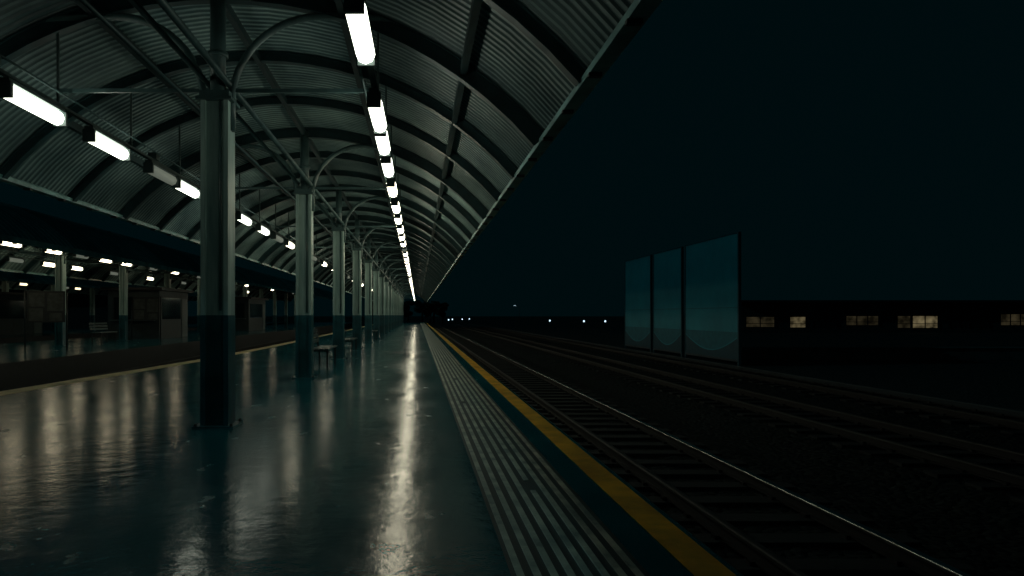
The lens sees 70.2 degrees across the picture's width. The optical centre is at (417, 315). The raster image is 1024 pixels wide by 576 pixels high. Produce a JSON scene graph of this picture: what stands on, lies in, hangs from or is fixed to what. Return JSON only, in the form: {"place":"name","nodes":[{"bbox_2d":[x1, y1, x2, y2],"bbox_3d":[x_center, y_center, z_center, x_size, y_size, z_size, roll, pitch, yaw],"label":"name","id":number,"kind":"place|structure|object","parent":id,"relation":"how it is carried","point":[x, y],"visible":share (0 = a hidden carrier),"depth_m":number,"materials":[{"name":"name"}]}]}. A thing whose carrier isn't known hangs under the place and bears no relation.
{"place":"outdoors","nodes":[
{"label":"outdoors","id":0,"kind":"place"},
{"bbox_2d":[0,289,107,329],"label":"walls","id":1,"kind":"structure","parent":0,"point":[78,311],"depth_m":72.00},
{"bbox_2d":[0,0,1023,315],"label":"sky","id":2,"kind":"structure","parent":0,"point":[854,149],"materials":[{"name":"black"}]},
{"bbox_2d":[188,316,1023,561],"bbox_3d":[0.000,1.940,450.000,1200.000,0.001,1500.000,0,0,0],"label":"ground","id":3,"kind":"structure","parent":0,"point":[997,383],"depth_m":24.81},
{"bbox_2d":[0,322,283,343],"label":"platform","id":4,"kind":"structure","parent":3,"relation":"on","point":[45,335],"depth_m":45.56,"materials":[{"name":"concrete"}]},
{"bbox_2d":[2,280,8,291],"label":"platform column","id":5,"kind":"structure","parent":4,"relation":"on","point":[5,286],"depth_m":44.73,"materials":[{"name":"metal"}]},
{"bbox_2d":[0,292,42,334],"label":"platform kiosk","id":6,"kind":"object","parent":4,"relation":"on","point":[11,313],"visible":0.42,"depth_m":44.62,"materials":[{"name":"metal"}]},
{"bbox_2d":[0,300,40,332],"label":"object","id":7,"kind":"structure","parent":6,"relation":"in","point":[8,309],"depth_m":44.61,"materials":[{"name":"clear glass"}]},
{"bbox_2d":[51,285,54,331],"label":"platform column","id":8,"kind":"structure","parent":4,"relation":"on","point":[52,323],"depth_m":50.70,"materials":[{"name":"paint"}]},
{"bbox_2d":[90,288,94,327],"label":"platform column","id":9,"kind":"structure","parent":4,"relation":"on","point":[92,305],"depth_m":56.72,"materials":[{"name":"metal"}]},
{"bbox_2d":[0,322,352,390],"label":"platform","id":10,"kind":"structure","parent":3,"relation":"on","point":[34,363],"depth_m":25.48,"materials":[{"name":"concrete"}]},
{"bbox_2d":[24,289,67,349],"bbox_3d":[-13.000,0.150,25.200,1.360,2.100,0.072,0,0,-30],"label":"notice board","id":11,"kind":"object","parent":10,"relation":"on","point":[45,306],"visible":0.94,"depth_m":25.16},
{"bbox_2d":[20,231,110,345],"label":"platform column","id":12,"kind":"structure","parent":10,"relation":"on","point":[60,285],"depth_m":27.93,"materials":[{"name":"metal"}]},
{"bbox_2d":[89,322,117,342],"bbox_3d":[-13.969,0.749,32.000,0.537,0.903,1.800,0,0,0],"label":"platform bench","id":13,"kind":"object","parent":10,"relation":"on","point":[95,325],"visible":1,"depth_m":31.77,"materials":[{"name":"grey metal"}]},
{"bbox_2d":[89,246,164,340],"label":"platform column","id":14,"kind":"structure","parent":10,"relation":"on","point":[123,302],"depth_m":33.92,"materials":[{"name":"metal"}]},
{"bbox_2d":[131,296,160,339],"bbox_3d":[-13.000,0.150,34.500,1.360,2.100,0.072,0,0,-15],"label":"notice board","id":15,"kind":"object","parent":10,"relation":"on","point":[146,308],"visible":0.95,"depth_m":34.47,"materials":[{"name":"paper"}]},
{"bbox_2d":[100,287,193,338],"bbox_3d":[-14.300,-0.100,38.450,3.100,2.600,5.100,0,0,0],"label":"platform kiosk","id":16,"kind":"object","parent":10,"relation":"on","point":[174,313],"visible":0.59,"depth_m":36.25,"materials":[{"name":"metal"}]},
{"bbox_2d":[110,297,186,336],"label":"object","id":17,"kind":"structure","parent":16,"relation":"in","point":[171,307],"depth_m":37.67,"materials":[{"name":"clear glass"}]},
{"bbox_2d":[140,256,199,287],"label":"platform column","id":18,"kind":"structure","parent":10,"relation":"on","point":[167,278],"depth_m":39.93,"materials":[{"name":"metal"}]},
{"bbox_2d":[0,202,332,301],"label":"station canopy","id":19,"kind":"object","parent":18,"relation":"on","point":[29,230],"visible":0.73,"depth_m":29.94,"materials":[{"name":"metal"}]},
{"bbox_2d":[0,241,22,247],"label":"fluorescent lamp","id":20,"kind":"object","parent":19,"relation":"hanging from","point":[11,244],"visible":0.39,"depth_m":21.43,"materials":[{"name":"white plastic"}]},
{"bbox_2d":[5,256,24,262],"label":"fluorescent lamp","id":21,"kind":"object","parent":19,"relation":"hanging from","point":[14,259],"visible":1,"depth_m":27.85,"materials":[{"name":"grey plastic"}]},
{"bbox_2d":[40,261,54,266],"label":"fluorescent lamp","id":22,"kind":"object","parent":19,"relation":"hanging from","point":[46,263],"visible":0.88,"depth_m":30.33,"materials":[{"name":"white plastic"}]},
{"bbox_2d":[42,248,62,254],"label":"fluorescent lamp","id":23,"kind":"object","parent":19,"relation":"hanging from","point":[51,251],"visible":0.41,"depth_m":23.84,"materials":[{"name":"white plastic"}]},
{"bbox_2d":[69,265,82,270],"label":"fluorescent lamp","id":24,"kind":"object","parent":19,"relation":"hanging from","point":[74,267],"visible":1,"depth_m":32.88,"materials":[{"name":"white plastic"}]},
{"bbox_2d":[72,254,89,258],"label":"fluorescent lamp","id":25,"kind":"object","parent":19,"relation":"hanging from","point":[78,256],"visible":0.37,"depth_m":25.82,"materials":[{"name":"grey plastic"}]},
{"bbox_2d":[97,258,112,262],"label":"fluorescent lamp","id":26,"kind":"object","parent":19,"relation":"hanging from","point":[104,260],"visible":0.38,"depth_m":27.81,"materials":[{"name":"white plastic"}]},
{"bbox_2d":[107,271,118,274],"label":"fluorescent lamp","id":27,"kind":"object","parent":19,"relation":"hanging from","point":[112,272],"visible":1,"depth_m":36.83,"materials":[{"name":"grey plastic"}]},
{"bbox_2d":[119,262,132,265],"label":"fluorescent lamp","id":28,"kind":"object","parent":19,"relation":"hanging from","point":[121,263],"visible":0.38,"depth_m":29.94,"materials":[{"name":"white plastic"}]},
{"bbox_2d":[145,276,153,279],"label":"fluorescent lamp","id":29,"kind":"object","parent":19,"relation":"hanging from","point":[148,278],"visible":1,"depth_m":41.77,"materials":[{"name":"white plastic"}]},
{"bbox_2d":[196,278,199,333],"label":"platform column","id":30,"kind":"structure","parent":10,"relation":"on","point":[198,305],"depth_m":45.92,"materials":[{"name":"metal"}]},
{"bbox_2d":[242,286,247,296],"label":"platform column","id":31,"kind":"structure","parent":10,"relation":"on","point":[245,288],"depth_m":57.89,"materials":[{"name":"metal"}]},
{"bbox_2d":[235,297,268,330],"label":"platform kiosk","id":32,"kind":"object","parent":10,"relation":"on","point":[249,313],"visible":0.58,"depth_m":55.25,"materials":[{"name":"metal"}]},
{"bbox_2d":[235,303,264,328],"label":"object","id":33,"kind":"structure","parent":32,"relation":"in","point":[255,309],"depth_m":56.16,"materials":[{"name":"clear glass"}]},
{"bbox_2d":[259,278,282,297],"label":"platform column","id":34,"kind":"structure","parent":10,"relation":"on","point":[261,292],"depth_m":63.93,"materials":[{"name":"metal"}]},
{"bbox_2d":[272,290,276,327],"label":"platform column","id":35,"kind":"structure","parent":10,"relation":"on","point":[274,310],"depth_m":69.92,"materials":[{"name":"metal"}]},
{"bbox_2d":[283,291,287,326],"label":"platform column","id":36,"kind":"structure","parent":10,"relation":"on","point":[285,309],"depth_m":75.93,"materials":[{"name":"metal"}]},
{"bbox_2d":[293,294,295,325],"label":"platform column","id":37,"kind":"structure","parent":10,"relation":"on","point":[294,308],"depth_m":81.88,"materials":[{"name":"metal"}]},
{"bbox_2d":[72,325,362,379],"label":"railway track","id":38,"kind":"structure","parent":3,"relation":"on","point":[236,350],"depth_m":29.99,"materials":[{"name":"metal"}]},
{"bbox_2d":[0,322,743,575],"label":"platform","id":39,"kind":"structure","parent":3,"relation":"on","point":[358,463],"depth_m":5.32,"materials":[{"name":"concrete"}]},
{"bbox_2d":[0,326,364,394],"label":"yellow safety line","id":40,"kind":"object","parent":39,"relation":"on","point":[5,392],"visible":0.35,"depth_m":14.28,"materials":[{"name":"paint"}]},
{"bbox_2d":[45,0,389,428],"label":"platform column","id":41,"kind":"structure","parent":39,"relation":"on","point":[219,105],"depth_m":7.73,"materials":[{"name":"metal"}]},
{"bbox_2d":[0,0,661,302],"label":"station canopy","id":42,"kind":"object","parent":41,"relation":"on","point":[482,101],"visible":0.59,"depth_m":9.82,"materials":[{"name":"metal"}]},
{"bbox_2d":[0,77,67,126],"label":"fluorescent lamp","id":43,"kind":"object","parent":42,"relation":"hanging from","point":[23,97],"visible":1,"depth_m":7.22,"materials":[{"name":"white plastic"}]},
{"bbox_2d":[82,126,130,160],"bbox_3d":[-3.910,-2.172,9.100,0.156,0.228,1.100,0,0,0],"label":"fluorescent lamp","id":44,"kind":"object","parent":42,"relation":"hanging from","point":[96,137],"visible":1,"depth_m":8.93,"materials":[{"name":"white plastic"}]},
{"bbox_2d":[143,160,177,185],"bbox_3d":[-3.910,-2.177,11.000,0.156,0.228,1.100,0,0,0],"label":"fluorescent lamp","id":45,"kind":"object","parent":42,"relation":"hanging from","point":[158,171],"visible":0.99,"depth_m":10.81,"materials":[{"name":"grey plastic"}]},
{"bbox_2d":[172,176,199,198],"bbox_3d":[-3.910,-2.168,12.200,0.156,0.228,1.100,0,0,0],"label":"fluorescent lamp","id":46,"kind":"object","parent":42,"relation":"hanging from","point":[188,188],"visible":0.82,"depth_m":12.12,"materials":[{"name":"white plastic"}]},
{"bbox_2d":[235,211,251,225],"bbox_3d":[-3.910,-2.183,16.200,0.156,0.228,1.100,0,0,0],"label":"fluorescent lamp","id":47,"kind":"object","parent":42,"relation":"hanging from","point":[240,216],"visible":0.94,"depth_m":15.96,"materials":[{"name":"white plastic"}]},
{"bbox_2d":[255,223,269,235],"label":"fluorescent lamp","id":48,"kind":"object","parent":42,"relation":"hanging from","point":[262,229],"visible":1,"depth_m":17.93,"materials":[{"name":"white plastic"}]},
{"bbox_2d":[271,232,283,242],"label":"fluorescent lamp","id":49,"kind":"object","parent":42,"relation":"hanging from","point":[279,238],"visible":1,"depth_m":19.85,"materials":[{"name":"grey plastic"}]},
{"bbox_2d":[284,239,294,248],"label":"fluorescent lamp","id":50,"kind":"object","parent":42,"relation":"hanging from","point":[289,244],"visible":1,"depth_m":21.73,"materials":[{"name":"white plastic"}]},
{"bbox_2d":[320,260,326,266],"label":"fluorescent lamp","id":51,"kind":"object","parent":42,"relation":"hanging from","point":[323,263],"visible":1,"depth_m":29.49,"materials":[{"name":"white plastic"}]},
{"bbox_2d":[343,0,374,66],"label":"fluorescent lamp","id":52,"kind":"object","parent":42,"relation":"hanging from","point":[355,11],"visible":1,"depth_m":5.28,"materials":[{"name":"white plastic"}]},
{"bbox_2d":[367,88,386,133],"bbox_3d":[-0.430,-2.178,7.700,0.156,0.228,1.100,0,0,1],"label":"fluorescent lamp","id":53,"kind":"object","parent":42,"relation":"hanging from","point":[376,110],"visible":1,"depth_m":7.36,"materials":[{"name":"white plastic"}]},
{"bbox_2d":[374,133,389,156],"bbox_3d":[-0.430,-2.177,8.850,0.156,0.228,1.100,0,0,0],"label":"fluorescent lamp","id":54,"kind":"object","parent":42,"relation":"hanging from","point":[382,141],"visible":0.62,"depth_m":8.80,"materials":[{"name":"white plastic"}]},
{"bbox_2d":[381,152,393,177],"bbox_3d":[-0.430,-2.169,10.300,0.156,0.228,1.100,0,0,0],"label":"fluorescent lamp","id":55,"kind":"object","parent":42,"relation":"hanging from","point":[387,166],"visible":0.74,"depth_m":10.10,"materials":[{"name":"white plastic"}]},
{"bbox_2d":[386,177,396,197],"bbox_3d":[-0.430,-2.169,12.100,0.156,0.228,1.100,0,0,0],"label":"fluorescent lamp","id":56,"kind":"object","parent":42,"relation":"hanging from","point":[391,186],"visible":0.8,"depth_m":11.70,"materials":[{"name":"white plastic"}]},
{"bbox_2d":[391,197,399,213],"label":"fluorescent lamp","id":57,"kind":"object","parent":42,"relation":"hanging from","point":[395,205],"visible":0.82,"depth_m":13.67,"materials":[{"name":"white plastic"}]},
{"bbox_2d":[394,211,401,224],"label":"fluorescent lamp","id":58,"kind":"object","parent":42,"relation":"hanging from","point":[398,219],"visible":0.73,"depth_m":15.61,"materials":[{"name":"white plastic"}]},
{"bbox_2d":[396,225,403,233],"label":"fluorescent lamp","id":59,"kind":"object","parent":42,"relation":"hanging from","point":[400,228],"visible":0.69,"depth_m":17.40,"materials":[{"name":"white plastic"}]},
{"bbox_2d":[399,234,404,240],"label":"fluorescent lamp","id":60,"kind":"object","parent":42,"relation":"hanging from","point":[401,237],"visible":0.55,"depth_m":19.32,"materials":[{"name":"white plastic"}]},
{"bbox_2d":[400,238,405,246],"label":"fluorescent lamp","id":61,"kind":"object","parent":42,"relation":"hanging from","point":[403,243],"visible":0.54,"depth_m":20.99,"materials":[{"name":"white plastic"}]},
{"bbox_2d":[235,131,403,378],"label":"platform column","id":62,"kind":"structure","parent":39,"relation":"on","point":[304,194],"depth_m":13.73,"materials":[{"name":"metal"}]},
{"bbox_2d":[314,327,336,368],"bbox_3d":[-2.239,0.749,16.800,0.537,0.903,1.800,0,0,0],"label":"platform bench","id":63,"kind":"object","parent":39,"relation":"on","point":[322,348],"visible":0.68,"depth_m":17.02,"materials":[{"name":"grey metal"}]},
{"bbox_2d":[272,189,404,358],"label":"platform column","id":64,"kind":"structure","parent":39,"relation":"on","point":[338,230],"depth_m":19.73,"materials":[{"name":"metal"}]},
{"bbox_2d":[345,338,357,353],"bbox_3d":[-2.239,0.749,22.800,0.537,0.903,1.800,0,0,0],"label":"platform bench","id":65,"kind":"object","parent":39,"relation":"on","point":[349,340],"visible":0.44,"depth_m":22.03,"materials":[{"name":"grey metal"}]},
{"bbox_2d":[313,217,407,348],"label":"platform column","id":66,"kind":"structure","parent":39,"relation":"on","point":[356,250],"depth_m":25.73,"materials":[{"name":"metal"}]},
{"bbox_2d":[327,235,409,342],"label":"platform column","id":67,"kind":"structure","parent":39,"relation":"on","point":[368,266],"depth_m":31.73,"materials":[{"name":"metal"}]},
{"bbox_2d":[345,250,411,337],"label":"platform column","id":68,"kind":"structure","parent":39,"relation":"on","point":[376,272],"depth_m":37.73,"materials":[{"name":"metal"}]},
{"bbox_2d":[352,257,411,334],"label":"platform column","id":69,"kind":"structure","parent":39,"relation":"on","point":[381,307],"depth_m":43.73,"materials":[{"name":"metal"}]},
{"bbox_2d":[380,265,397,332],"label":"platform column","id":70,"kind":"structure","parent":39,"relation":"on","point":[386,283],"depth_m":49.73,"materials":[{"name":"metal"}]},
{"bbox_2d":[372,274,408,328],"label":"platform column","id":71,"kind":"structure","parent":39,"relation":"on","point":[393,289],"depth_m":61.73,"materials":[{"name":"metal"}]},
{"bbox_2d":[372,270,409,330],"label":"platform column","id":72,"kind":"structure","parent":39,"relation":"on","point":[390,307],"depth_m":55.73,"materials":[{"name":"metal"}]},
{"bbox_2d":[395,284,405,325],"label":"platform column","id":73,"kind":"structure","parent":39,"relation":"on","point":[398,302],"depth_m":79.72,"materials":[{"name":"metal"}]},
{"bbox_2d":[394,279,410,327],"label":"platform column","id":74,"kind":"structure","parent":39,"relation":"on","point":[395,292],"depth_m":67.73,"materials":[{"name":"metal"}]},
{"bbox_2d":[399,286,406,324],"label":"platform column","id":75,"kind":"structure","parent":39,"relation":"on","point":[400,308],"depth_m":85.72,"materials":[{"name":"metal"}]},
{"bbox_2d":[395,282,411,326],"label":"platform column","id":76,"kind":"structure","parent":39,"relation":"on","point":[397,304],"depth_m":73.73,"materials":[{"name":"metal"}]},
{"bbox_2d":[400,288,406,324],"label":"platform column","id":77,"kind":"structure","parent":39,"relation":"on","point":[401,306],"depth_m":91.68,"materials":[{"name":"metal"}]},
{"bbox_2d":[401,290,405,323],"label":"platform column","id":78,"kind":"structure","parent":39,"relation":"on","point":[402,307],"depth_m":97.68,"materials":[{"name":"metal"}]},
{"bbox_2d":[402,292,411,323],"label":"platform column","id":79,"kind":"structure","parent":39,"relation":"on","point":[403,306],"depth_m":103.68,"materials":[{"name":"metal"}]},
{"bbox_2d":[420,322,649,575],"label":"tactile paving","id":80,"kind":"structure","parent":39,"relation":"on","point":[545,520],"depth_m":4.65,"materials":[{"name":"grey concrete"}]},
{"bbox_2d":[425,322,735,575],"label":"yellow safety line","id":81,"kind":"object","parent":39,"relation":"on","point":[693,557],"visible":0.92,"depth_m":4.67,"materials":[{"name":"paint"}]},
{"bbox_2d":[625,232,740,365],"bbox_3d":[12.200,-0.610,34.750,0.100,5.100,15.000,0,0,0],"label":"hoarding","id":82,"kind":"object","parent":3,"relation":"on","point":[713,298],"visible":0.98,"depth_m":32.11,"materials":[{"name":"glass"}]},
{"bbox_2d":[429,324,1023,575],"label":"railway track","id":83,"kind":"structure","parent":3,"relation":"on","point":[744,512],"depth_m":7.10,"materials":[{"name":"metal"}]},
{"bbox_2d":[446,323,1023,537],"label":"railway track","id":84,"kind":"structure","parent":3,"relation":"on","point":[982,482],"depth_m":10.72,"materials":[{"name":"metal"}]},
{"bbox_2d":[462,323,1023,450],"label":"railway track","id":85,"kind":"structure","parent":3,"relation":"on","point":[999,426],"depth_m":16.12,"materials":[{"name":"metal"}]},
{"bbox_2d":[741,303,1023,332],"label":"walls","id":86,"kind":"structure","parent":0,"point":[887,313],"depth_m":80.00,"materials":[{"name":"black"}]},
{"bbox_2d":[741,300,1023,302],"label":"roof","id":87,"kind":"structure","parent":86,"relation":"on","point":[882,301],"depth_m":79.20,"materials":[{"name":"metal"}]},
{"bbox_2d":[745,314,1023,327],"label":"windows","id":88,"kind":"structure","parent":86,"relation":"attached to","point":[932,321],"depth_m":79.97,"materials":[{"name":"grey glass"}]},
{"bbox_2d":[761,347,1023,359],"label":"wall","id":89,"kind":"structure","parent":0,"point":[892,353],"depth_m":31.00,"materials":[{"name":"concrete"}]},
{"bbox_3d":[-25.670,-1.160,14.830,3.903,4.720,0.440,0,0,0],"label":"platform column","id":90,"kind":"object","parent":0,"visible":0},
{"bbox_2d":[0,271,240,300],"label":"station canopy","id":91,"kind":"object","parent":90,"relation":"on","point":[39,282],"visible":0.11,"depth_m":49.76,"materials":[{"name":"metal"}]}
]}

